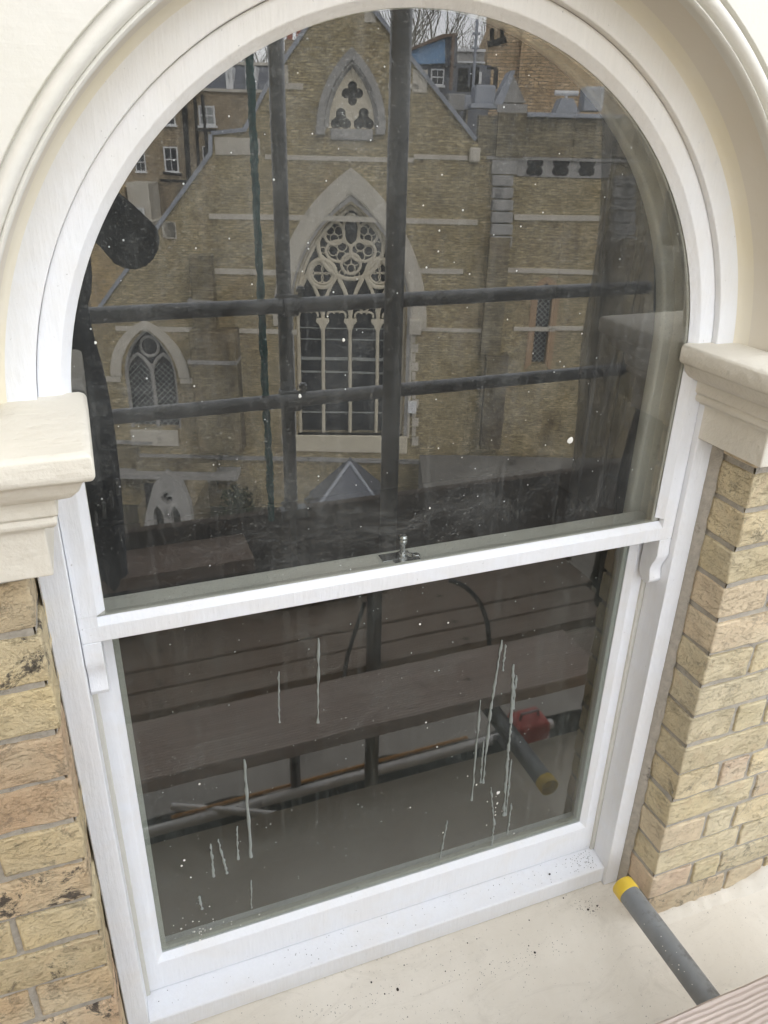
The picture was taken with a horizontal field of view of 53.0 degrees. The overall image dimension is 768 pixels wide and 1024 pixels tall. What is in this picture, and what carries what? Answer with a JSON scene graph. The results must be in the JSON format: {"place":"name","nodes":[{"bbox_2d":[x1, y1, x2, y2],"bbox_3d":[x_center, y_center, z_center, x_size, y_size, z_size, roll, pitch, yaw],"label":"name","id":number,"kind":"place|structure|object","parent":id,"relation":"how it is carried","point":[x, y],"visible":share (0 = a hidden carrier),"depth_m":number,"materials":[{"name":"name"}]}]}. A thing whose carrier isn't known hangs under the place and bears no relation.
{"place":"outdoors","nodes":[
{"label":"outdoors","id":0,"kind":"place"},
{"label":"ground","id":1,"kind":"structure","parent":0,"visible":0},
{"bbox_2d":[0,0,767,1023],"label":"building","id":2,"kind":"structure","parent":1,"relation":"on","point":[382,472],"depth_m":2.84,"materials":[{"name":"paint"}]},
{"bbox_2d":[5,0,737,1023],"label":"sash window","id":3,"kind":"structure","parent":2,"relation":"in","point":[666,141],"depth_m":1.26,"materials":[{"name":"white paint"}]},
{"bbox_2d":[158,852,596,1001],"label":"sill dust","id":4,"kind":"object","parent":2,"relation":"on","point":[490,898],"visible":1,"depth_m":1.78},
{"bbox_2d":[297,898,599,1017],"bbox_3d":[0.178,0.998,1.634,0.727,0.063,0.182,-7,27,-16],"label":"grit","id":5,"kind":"object","parent":2,"relation":"on","point":[481,972],"visible":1,"depth_m":1.66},
{"bbox_2d":[613,876,719,1004],"bbox_3d":[0.611,0.922,1.507,0.052,0.052,0.472,-8,27,-19],"label":"scaffold tube","id":6,"kind":"object","parent":2,"relation":"on","point":[692,978],"visible":0.95,"depth_m":1.57,"materials":[{"name":"grey metal"}]},
{"bbox_2d":[656,974,767,1023],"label":"scaffold board","id":7,"kind":"object","parent":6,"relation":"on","point":[747,1003],"visible":1,"depth_m":1.40,"materials":[{"name":"beige wood"}]}
]}

